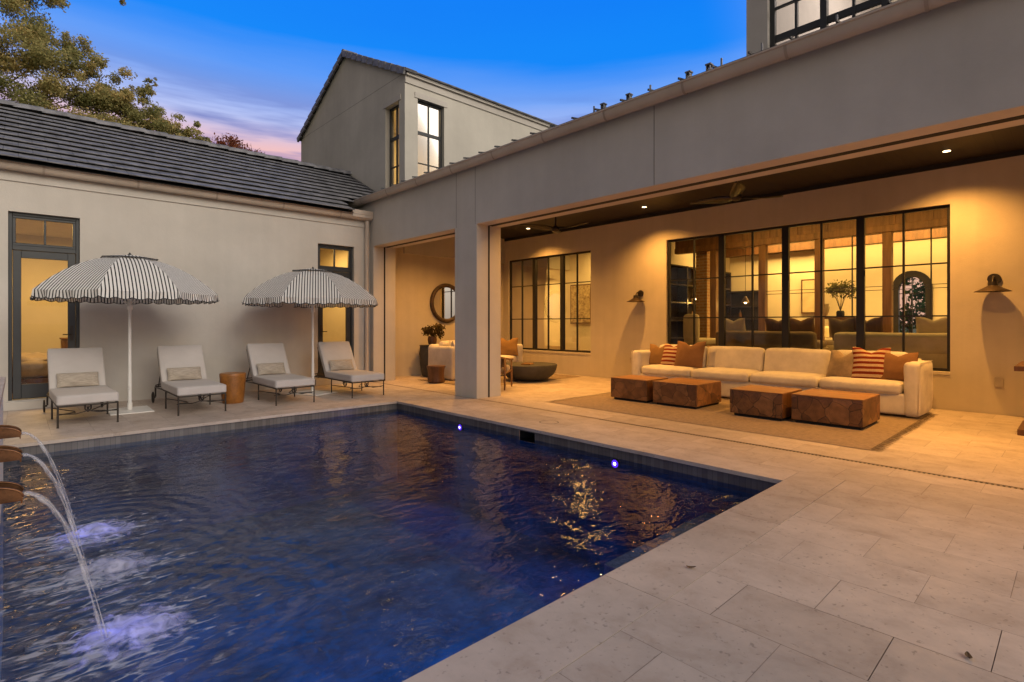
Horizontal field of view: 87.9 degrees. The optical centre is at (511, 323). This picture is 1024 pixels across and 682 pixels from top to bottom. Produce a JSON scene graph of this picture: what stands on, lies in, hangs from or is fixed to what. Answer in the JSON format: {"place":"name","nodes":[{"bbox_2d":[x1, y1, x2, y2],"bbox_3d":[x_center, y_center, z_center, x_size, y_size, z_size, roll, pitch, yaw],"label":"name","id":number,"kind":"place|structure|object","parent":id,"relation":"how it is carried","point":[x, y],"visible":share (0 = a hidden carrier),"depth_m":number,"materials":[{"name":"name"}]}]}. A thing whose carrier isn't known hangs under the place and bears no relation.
{"place":"outdoors","nodes":[
{"label":"outdoors","id":0,"kind":"place"},
{"bbox_2d":[56,522,130,544],"bbox_3d":[-2.866,1.066,3.590,0.678,0.750,0.520,0,0,-43],"label":"water splash","id":1,"kind":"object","parent":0,"point":[96,528],"depth_m":3.61,"materials":[{"name":"grey liquid"}]},
{"bbox_2d":[63,557,145,585],"bbox_3d":[-2.374,1.070,3.064,0.676,0.744,0.520,0,0,-43],"label":"water splash","id":2,"kind":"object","parent":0,"point":[116,564],"depth_m":3.07,"materials":[{"name":"grey liquid"}]},
{"bbox_2d":[76,607,175,657],"bbox_3d":[-1.795,1.072,2.442,0.677,0.737,0.520,0,0,-43],"label":"water splash","id":3,"kind":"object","parent":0,"point":[123,626],"depth_m":2.46,"materials":[{"name":"grey liquid"}]},
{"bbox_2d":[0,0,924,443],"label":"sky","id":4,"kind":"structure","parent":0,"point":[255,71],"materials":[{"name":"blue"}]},
{"bbox_2d":[3,373,1023,681],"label":"deck","id":5,"kind":"structure","parent":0,"point":[967,565],"depth_m":2.94,"materials":[{"name":"stone"}]},
{"bbox_2d":[43,347,118,428],"bbox_3d":[-6.053,0.832,7.435,0.700,0.934,1.925,0,0,-44],"label":"chaise lounge","id":6,"kind":"object","parent":5,"relation":"on","point":[67,360],"visible":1,"depth_m":7.43,"materials":[{"name":"fabric"}]},
{"bbox_2d":[56,371,98,387],"bbox_3d":[-6.151,0.800,7.528,0.472,0.221,0.122,0,-31,-44],"label":"lumbar pillow","id":7,"kind":"object","parent":6,"relation":"on","point":[76,379],"visible":1,"depth_m":7.48,"materials":[{"name":"white fabric"}]},
{"bbox_2d":[30,253,218,415],"bbox_3d":[-5.666,0.128,7.869,2.196,2.345,2.200,0,0,-42],"label":"parasol","id":8,"kind":"object","parent":5,"relation":"on","point":[129,279],"visible":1,"depth_m":7.30,"materials":[{"name":"fabric"}]},
{"bbox_2d":[151,345,225,415],"bbox_3d":[-5.095,0.832,8.328,0.700,0.934,1.925,0,0,-43],"label":"chaise lounge","id":9,"kind":"object","parent":5,"relation":"on","point":[176,356],"visible":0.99,"depth_m":8.32,"materials":[{"name":"grey fabric"}]},
{"bbox_2d":[167,366,201,380],"bbox_3d":[-5.192,0.800,8.422,0.472,0.221,0.122,0,-31,-43],"label":"lumbar pillow","id":10,"kind":"object","parent":9,"relation":"on","point":[182,373],"visible":1,"depth_m":8.37,"materials":[{"name":"white fabric"}]},
{"bbox_2d":[219,372,245,403],"bbox_3d":[-4.562,1.057,8.680,0.392,0.486,0.392,0,0,-43],"label":"drum stool","id":11,"kind":"object","parent":5,"relation":"on","point":[234,382],"visible":0.91,"depth_m":8.54,"materials":[{"name":"brown wood"}]},
{"bbox_2d":[246,343,314,405],"bbox_3d":[-4.120,0.832,9.237,0.700,0.934,1.925,0,0,-42],"label":"chaise lounge","id":12,"kind":"object","parent":5,"relation":"on","point":[258,353],"visible":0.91,"depth_m":9.20,"materials":[{"name":"grey fabric"}]},
{"bbox_2d":[256,362,285,374],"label":"lumbar pillow","id":13,"kind":"object","parent":12,"relation":"on","point":[270,368],"visible":1,"depth_m":9.27,"materials":[{"name":"white fabric"}]},
{"bbox_2d":[242,267,377,395],"bbox_3d":[-3.693,0.128,9.845,2.267,2.345,2.262,0,0,25],"label":"parasol","id":14,"kind":"object","parent":5,"relation":"on","point":[312,288],"visible":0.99,"depth_m":9.14,"materials":[{"name":"fabric"}]},
{"bbox_2d":[314,341,383,397],"bbox_3d":[-3.175,0.832,10.090,0.700,0.934,1.925,0,0,-42],"label":"chaise lounge","id":15,"kind":"object","parent":5,"relation":"on","point":[340,350],"visible":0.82,"depth_m":10.06,"materials":[{"name":"grey fabric"}]},
{"bbox_2d":[328,359,353,370],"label":"lumbar pillow","id":16,"kind":"object","parent":15,"relation":"on","point":[346,364],"visible":1,"depth_m":10.13,"materials":[{"name":"white fabric"}]},
{"bbox_2d":[419,345,428,376],"bbox_3d":[-1.974,0.919,13.032,0.600,0.762,0.600,0,0,-43],"label":"drum table","id":17,"kind":"object","parent":5,"relation":"on","point":[423,354],"visible":0.38,"depth_m":12.80,"materials":[{"name":"grey stone"}]},
{"bbox_2d":[421,323,445,344],"bbox_3d":[-1.931,0.247,12.991,0.646,0.578,0.454,0,0,-27],"label":"potted plant","id":18,"kind":"object","parent":17,"relation":"on","point":[438,331],"visible":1,"depth_m":12.92,"materials":[{"name":"green plant"}]},
{"bbox_2d":[426,365,444,383],"bbox_3d":[-1.633,1.113,11.567,0.400,0.371,0.405,0,0,-43],"label":"stump table","id":19,"kind":"object","parent":5,"relation":"on","point":[435,374],"visible":1,"depth_m":11.41,"materials":[{"name":"brown wood"}]},
{"bbox_2d":[418,374,579,384],"bbox_3d":[-0.211,1.291,12.511,3.449,0.011,2.126,0,0,-43],"label":"rug","id":20,"kind":"object","parent":5,"relation":"on","point":[552,377],"visible":0.3,"depth_m":12.12,"materials":[{"name":"fabric"}]},
{"bbox_2d":[428,340,522,379],"bbox_3d":[-0.853,0.847,12.941,2.264,0.870,0.960,0,0,-43],"label":"two seat sofa","id":21,"kind":"object","parent":20,"relation":"on","point":[442,353],"visible":0.31,"depth_m":12.17,"materials":[{"name":"white fabric"}]},
{"bbox_2d":[449,340,454,346],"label":"throw pillow","id":22,"kind":"object","parent":21,"relation":"on","point":[452,343],"visible":0.41,"depth_m":11.99,"materials":[{"name":"white fabric"}]},
{"bbox_2d":[501,338,517,355],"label":"throw pillow","id":23,"kind":"object","parent":21,"relation":"on","point":[509,347],"visible":0.75,"depth_m":13.20,"materials":[{"name":"fabric"}]},
{"bbox_2d":[506,362,556,380],"bbox_3d":[0.373,1.103,11.994,1.300,0.371,1.300,0,0,-43],"label":"bowl table","id":24,"kind":"object","parent":20,"relation":"on","point":[537,371],"visible":0.75,"depth_m":11.49,"materials":[{"name":"grey stone"}]},
{"bbox_2d":[501,357,512,389],"bbox_3d":[-0.388,0.969,10.583,0.760,0.661,0.773,0,0,12],"label":"lounge chair","id":25,"kind":"object","parent":5,"relation":"on","point":[505,369],"visible":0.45,"depth_m":10.31,"materials":[{"name":"brown wood"}]},
{"bbox_2d":[348,0,1023,416],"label":"patio wing","id":26,"kind":"structure","parent":5,"relation":"on","point":[880,150],"depth_m":8.38,"materials":[{"name":"white paint"}]},
{"bbox_2d":[297,49,569,270],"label":"gable tower","id":27,"kind":"structure","parent":26,"relation":"on","point":[374,124],"depth_m":14.26,"materials":[{"name":"paint"}]},
{"bbox_2d":[390,105,398,185],"bbox_3d":[-2.907,-4.375,13.461,0.060,2.250,0.660,0,0,-43],"label":"window","id":28,"kind":"structure","parent":27,"relation":"in","point":[396,138],"depth_m":13.52,"materials":[{"name":"black metal"}]},
{"bbox_2d":[418,100,441,171],"bbox_3d":[-2.133,-4.415,13.540,0.800,2.330,0.060,0,0,-43],"label":"window","id":29,"kind":"structure","parent":27,"relation":"in","point":[429,116],"depth_m":13.61,"materials":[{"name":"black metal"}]},
{"bbox_2d":[430,283,454,322],"bbox_3d":[-1.706,-0.520,13.829,1.030,1.030,0.105,0,0,-43],"label":"round mirror","id":30,"kind":"object","parent":26,"relation":"attached to","point":[442,302],"visible":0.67,"depth_m":13.76,"materials":[{"name":"brown wood"}]},
{"bbox_2d":[510,251,590,354],"bbox_3d":[0.944,-0.498,14.029,0.134,2.555,2.960,0,0,-43],"label":"window","id":31,"kind":"structure","parent":26,"relation":"in","point":[529,278],"depth_m":14.35,"materials":[{"name":"brown metal"}]},
{"bbox_2d":[520,217,588,233],"bbox_3d":[1.009,-2.165,11.316,1.407,0.470,1.305,0,0,17],"label":"ceiling fan","id":32,"kind":"object","parent":26,"relation":"hanging from","point":[555,229],"visible":0.92,"depth_m":11.05,"materials":[{"name":"wood"}]},
{"bbox_2d":[570,284,590,323],"bbox_3d":[2.162,-0.600,16.709,0.033,1.240,0.840,0,0,-43],"label":"wall picture","id":33,"kind":"object","parent":26,"relation":"attached to","point":[584,300],"depth_m":16.66,"materials":[{"name":"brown wood"}]},
{"bbox_2d":[627,290,644,301],"bbox_3d":[2.734,-0.603,11.734,0.410,0.265,0.410,0,0,-43],"label":"wall lamp","id":34,"kind":"object","parent":26,"relation":"attached to","point":[639,293],"visible":1,"depth_m":11.73,"materials":[{"name":"metal"}]},
{"bbox_2d":[683,314,715,345],"bbox_3d":[4.367,0.320,12.291,0.658,1.060,0.600,0,0,-13],"label":"armchair","id":35,"kind":"object","parent":26,"relation":"on","point":[688,330],"visible":0.65,"depth_m":12.09,"materials":[{"name":"beige fabric"}]},
{"bbox_2d":[690,181,782,203],"bbox_3d":[3.684,-2.165,8.333,1.305,0.470,1.407,0,0,-1],"label":"ceiling fan","id":36,"kind":"object","parent":26,"relation":"hanging from","point":[738,189],"visible":0.91,"depth_m":8.42,"materials":[{"name":"wood"}]},
{"bbox_2d":[741,248,748,303],"bbox_3d":[5.785,-1.380,13.155,0.200,1.800,0.197,0,0,-43],"label":"pendant lamp","id":37,"kind":"object","parent":26,"relation":"hanging from","point":[745,300],"visible":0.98,"depth_m":13.15,"materials":[{"name":"brown metal"}]},
{"bbox_2d":[716,331,828,350],"bbox_3d":[5.224,0.498,10.748,0.908,0.688,1.908,0,0,-43],"label":"olive sofa","id":38,"kind":"object","parent":26,"relation":"on","point":[765,340],"visible":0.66,"depth_m":10.31,"materials":[{"name":"fabric"}]},
{"bbox_2d":[726,318,745,330],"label":"throw pillow","id":39,"kind":"object","parent":38,"relation":"on","point":[736,325],"visible":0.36,"depth_m":11.01,"materials":[{"name":"beige fabric"}]},
{"bbox_2d":[765,318,781,330],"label":"throw pillow","id":40,"kind":"object","parent":38,"relation":"on","point":[773,324],"visible":0.35,"depth_m":10.51,"materials":[{"name":"brown fabric"}]},
{"bbox_2d":[790,318,814,332],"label":"throw pillow","id":41,"kind":"object","parent":38,"relation":"on","point":[807,324],"visible":0.46,"depth_m":10.07,"materials":[{"name":"fabric"}]},
{"bbox_2d":[801,279,813,313],"bbox_3d":[7.818,-0.700,13.873,0.033,0.900,0.480,0,0,-43],"label":"wall picture","id":42,"kind":"object","parent":26,"relation":"attached to","point":[807,302],"depth_m":13.92,"materials":[{"name":"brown wood"}]},
{"bbox_2d":[668,204,949,374],"bbox_3d":[4.973,-0.502,9.706,0.134,2.565,4.740,0,0,-43],"label":"window","id":43,"kind":"structure","parent":26,"relation":"in","point":[860,268],"depth_m":9.42,"materials":[{"name":"brown metal"}]},
{"bbox_2d":[746,0,897,55],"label":"storey","id":44,"kind":"object","parent":26,"relation":"on","point":[770,23],"visible":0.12,"depth_m":6.85,"materials":[{"name":"beige paint"}]},
{"bbox_2d":[770,0,891,46],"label":"window","id":45,"kind":"structure","parent":44,"relation":"in","point":[825,19],"depth_m":6.46,"materials":[{"name":"black metal"}]},
{"bbox_2d":[825,326,833,350],"bbox_3d":[7.290,0.460,12.127,2.212,0.765,0.912,0,0,-43],"label":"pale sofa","id":46,"kind":"object","parent":26,"relation":"on","point":[829,342],"visible":0.14,"depth_m":11.23,"materials":[{"name":"beige fabric"}]},
{"bbox_2d":[825,317,855,336],"bbox_3d":[7.267,0.356,11.857,0.920,0.986,0.920,0,0,-43],"label":"pedestal table","id":47,"kind":"object","parent":26,"relation":"on","point":[841,319],"visible":0.24,"depth_m":11.63,"materials":[{"name":"wood"}]},
{"bbox_2d":[825,304,829,315],"bbox_3d":[7.076,-0.288,12.062,0.260,0.300,0.260,0,0,-43],"label":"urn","id":48,"kind":"object","parent":47,"relation":"on","point":[827,307],"visible":0.28,"depth_m":11.95,"materials":[{"name":"beige ceramic"}]},
{"bbox_2d":[825,279,855,315],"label":"leafy branches","id":49,"kind":"object","parent":47,"relation":"on","point":[842,288],"visible":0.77,"depth_m":11.76,"materials":[{"name":"green plant"}]},
{"bbox_2d":[833,332,946,371],"bbox_3d":[6.724,0.499,9.138,0.909,0.686,1.907,0,0,-43],"label":"cream sofa","id":50,"kind":"object","parent":26,"relation":"on","point":[929,346],"visible":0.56,"depth_m":8.73,"materials":[{"name":"fabric"}]},
{"bbox_2d":[828,317,854,340],"bbox_3d":[6.055,0.113,9.702,0.165,0.453,0.502,-16,6,-22],"label":"throw pillow","id":51,"kind":"object","parent":50,"relation":"on","point":[838,325],"visible":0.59,"depth_m":9.67,"materials":[{"name":"brown fabric"}]},
{"bbox_2d":[851,317,883,331],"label":"throw pillow","id":52,"kind":"object","parent":50,"relation":"on","point":[874,325],"visible":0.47,"depth_m":9.19,"materials":[{"name":"brown fabric"}]},
{"bbox_2d":[915,317,946,332],"bbox_3d":[6.919,0.113,8.696,0.505,0.454,0.167,0,15,42],"label":"throw pillow","id":53,"kind":"object","parent":50,"relation":"on","point":[924,325],"visible":0.38,"depth_m":8.66,"materials":[{"name":"beige fabric"}]},
{"bbox_2d":[893,271,932,332],"bbox_3d":[10.102,-0.440,13.399,0.150,1.760,0.830,0,0,-43],"label":"arched window","id":54,"kind":"structure","parent":26,"relation":"in","point":[923,277],"depth_m":13.41,"materials":[{"name":"brown metal"}]},
{"bbox_2d":[975,274,1011,292],"bbox_3d":[6.736,-0.573,7.439,0.410,0.265,0.410,0,0,-43],"label":"wall lamp","id":55,"kind":"object","parent":26,"relation":"attached to","point":[993,280],"visible":1,"depth_m":7.43,"materials":[{"name":"metal"}]},
{"bbox_2d":[995,377,1002,386],"bbox_3d":[6.904,0.840,7.527,0.034,0.130,0.090,0,0,-43],"label":"outlet cover","id":56,"kind":"object","parent":26,"relation":"attached to","point":[998,382],"visible":1,"depth_m":7.52,"materials":[{"name":"beige plastic"}]},
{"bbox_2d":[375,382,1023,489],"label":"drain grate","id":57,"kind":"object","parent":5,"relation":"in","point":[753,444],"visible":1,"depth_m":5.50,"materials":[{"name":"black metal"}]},
{"bbox_2d":[544,392,936,451],"bbox_3d":[3.287,1.291,8.134,3.213,0.012,4.680,0,0,-43],"label":"rug","id":58,"kind":"object","parent":5,"relation":"on","point":[884,428],"visible":0.48,"depth_m":6.88,"materials":[{"name":"fabric"}]},
{"bbox_2d":[611,375,667,402],"bbox_3d":[2.156,1.101,8.981,0.662,0.365,0.702,0,0,-43],"label":"log table","id":59,"kind":"object","parent":58,"relation":"on","point":[637,388],"visible":0.91,"depth_m":8.74,"materials":[{"name":"brown wood"}]},
{"bbox_2d":[653,378,720,408],"bbox_3d":[2.781,1.101,8.428,0.802,0.365,0.742,0,0,-43],"label":"log table","id":60,"kind":"object","parent":58,"relation":"on","point":[689,393],"visible":1,"depth_m":8.17,"materials":[{"name":"brown wood"}]},
{"bbox_2d":[730,385,801,420],"bbox_3d":[3.552,1.101,7.424,0.722,0.365,0.702,0,0,-43],"label":"log table","id":61,"kind":"object","parent":58,"relation":"on","point":[765,402],"visible":0.92,"depth_m":7.17,"materials":[{"name":"brown wood"}]},
{"bbox_2d":[631,344,932,416],"bbox_3d":[4.224,0.847,9.051,0.970,0.858,4.574,0,0,-43],"label":"long sofa","id":62,"kind":"object","parent":58,"relation":"on","point":[909,395],"visible":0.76,"depth_m":8.56,"materials":[{"name":"white fabric"}]},
{"bbox_2d":[649,344,664,364],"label":"throw pillow","id":63,"kind":"object","parent":62,"relation":"on","point":[656,353],"visible":0.73,"depth_m":10.41,"materials":[{"name":"fabric"}]},
{"bbox_2d":[660,343,676,364],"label":"throw pillow","id":64,"kind":"object","parent":62,"relation":"on","point":[669,354],"visible":0.66,"depth_m":10.15,"materials":[{"name":"fabric"}]},
{"bbox_2d":[674,341,706,367],"bbox_3d":[3.299,0.582,9.852,0.562,0.524,0.175,0,-20,42],"label":"throw pillow","id":65,"kind":"object","parent":62,"relation":"on","point":[687,355],"visible":0.95,"depth_m":9.77,"materials":[{"name":"fabric"}]},
{"bbox_2d":[826,350,852,376],"bbox_3d":[5.005,0.616,8.018,0.168,0.442,0.463,23,-11,-27],"label":"throw pillow","id":66,"kind":"object","parent":62,"relation":"on","point":[840,364],"visible":0.86,"depth_m":7.99,"materials":[{"name":"fabric"}]},
{"bbox_2d":[851,347,890,378],"bbox_3d":[5.231,0.590,7.739,0.483,0.500,0.158,0,-20,37],"label":"throw pillow","id":67,"kind":"object","parent":62,"relation":"on","point":[866,364],"visible":0.94,"depth_m":7.71,"materials":[{"name":"fabric"}]},
{"bbox_2d":[878,352,918,380],"bbox_3d":[5.482,0.617,7.539,0.484,0.444,0.155,0,-20,33],"label":"throw pillow","id":68,"kind":"object","parent":62,"relation":"on","point":[893,365],"visible":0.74,"depth_m":7.50,"materials":[{"name":"fabric"}]},
{"bbox_2d":[791,389,879,429],"bbox_3d":[4.205,1.101,6.899,0.802,0.365,0.802,0,0,-43],"label":"log table","id":69,"kind":"object","parent":58,"relation":"on","point":[850,410],"visible":1,"depth_m":6.64,"materials":[{"name":"brown wood"}]},
{"bbox_2d":[964,651,972,657],"bbox_3d":[1.772,1.290,2.060,0.024,0.010,0.048,6,3,30],"label":"fallen leaf","id":70,"kind":"object","parent":5,"relation":"on","point":[967,654],"visible":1,"depth_m":2.07,"materials":[{"name":"brown plant"}]},
{"bbox_2d":[1014,361,1023,435],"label":"dining table","id":71,"kind":"object","parent":5,"relation":"on","point":[1019,367],"visible":1,"depth_m":6.13,"materials":[{"name":"brown wood"}]},
{"label":"ground","id":72,"kind":"structure","parent":0,"visible":0},
{"bbox_2d":[0,0,211,142],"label":"oak tree","id":73,"kind":"object","parent":72,"relation":"on","point":[31,38],"visible":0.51,"depth_m":15.16,"materials":[{"name":"green plant"}]},
{"bbox_2d":[0,99,373,410],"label":"guest wing","id":74,"kind":"structure","parent":72,"relation":"on","point":[231,227],"depth_m":9.79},
{"bbox_2d":[12,352,47,392],"bbox_3d":[-8.816,0.839,9.693,1.793,0.643,2.049,0,0,-43],"label":"bed","id":75,"kind":"object","parent":74,"relation":"on","point":[34,368],"visible":0.2,"depth_m":9.02,"materials":[{"name":"fabric"}]},
{"bbox_2d":[13,250,75,399],"bbox_3d":[-7.228,0.025,8.219,0.732,2.250,0.109,0,0,-43],"label":"door","id":76,"kind":"structure","parent":74,"relation":"in","point":[36,390],"depth_m":8.04,"materials":[{"name":"grey"}]},
{"bbox_2d":[59,337,67,347],"bbox_3d":[-9.290,0.735,11.436,0.680,0.850,0.480,0,0,-43],"label":"nightstand","id":77,"kind":"object","parent":74,"relation":"on","point":[64,342],"visible":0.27,"depth_m":11.09,"materials":[{"name":"brown wood"}]},
{"bbox_2d":[318,272,349,377],"bbox_3d":[-3.804,0.025,11.409,0.712,2.250,0.109,0,0,-43],"label":"door","id":78,"kind":"structure","parent":74,"relation":"in","point":[320,310],"depth_m":11.23,"materials":[{"name":"black metal"}]},
{"bbox_2d":[211,132,264,152],"bbox_3d":[-12.071,-3.415,23.044,2.191,9.644,2.226,0,0,-43],"label":"russet tree","id":79,"kind":"object","parent":72,"relation":"on","point":[230,141],"visible":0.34,"depth_m":22.67,"materials":[{"name":"brown plant"}]},
{"bbox_2d":[1,403,775,681],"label":"pool basin","id":80,"kind":"object","parent":72,"relation":"in","point":[353,558],"visible":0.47,"depth_m":5.86,"materials":[{"name":"blue liquid"}]},
{"bbox_2d":[0,377,5,681],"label":"fountain wall","id":81,"kind":"structure","parent":80,"relation":"on","point":[2,382],"depth_m":4.14,"materials":[{"name":"white paint"}]},
{"bbox_2d":[0,425,21,438],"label":"water spout","id":82,"kind":"object","parent":81,"relation":"attached to","point":[8,431],"visible":1,"depth_m":3.29,"materials":[{"name":"orange metal"}]},
{"bbox_2d":[0,445,22,462],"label":"water spout","id":83,"kind":"object","parent":81,"relation":"attached to","point":[9,453],"visible":1,"depth_m":2.77,"materials":[{"name":"orange metal"}]},
{"bbox_2d":[0,481,23,503],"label":"water spout","id":84,"kind":"object","parent":81,"relation":"attached to","point":[10,492],"visible":1,"depth_m":2.15,"materials":[{"name":"orange metal"}]},
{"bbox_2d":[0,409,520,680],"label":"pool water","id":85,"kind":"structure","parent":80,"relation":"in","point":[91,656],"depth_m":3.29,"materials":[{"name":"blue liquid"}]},
{"bbox_2d":[611,459,619,468],"bbox_3d":[1.091,1.490,5.623,0.032,0.100,0.100,0,0,-43],"label":"pool light","id":86,"kind":"object","parent":80,"relation":"attached to","point":[615,463],"visible":1,"depth_m":5.61,"materials":[{"name":"glass"}]},
{"bbox_2d":[3,397,843,681],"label":"pool coping","id":87,"kind":"object","parent":72,"relation":"on","point":[546,642],"visible":0.94,"depth_m":2.87,"materials":[{"name":"stone"}]},
{"bbox_2d":[900,277,924,332],"bbox_3d":[12.620,-0.691,16.861,4.068,4.352,5.369,0,0,-43],"label":"garden shrub","id":88,"kind":"object","parent":72,"relation":"on","point":[908,324],"visible":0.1,"depth_m":16.62,"materials":[{"name":"green plant"}]}
]}

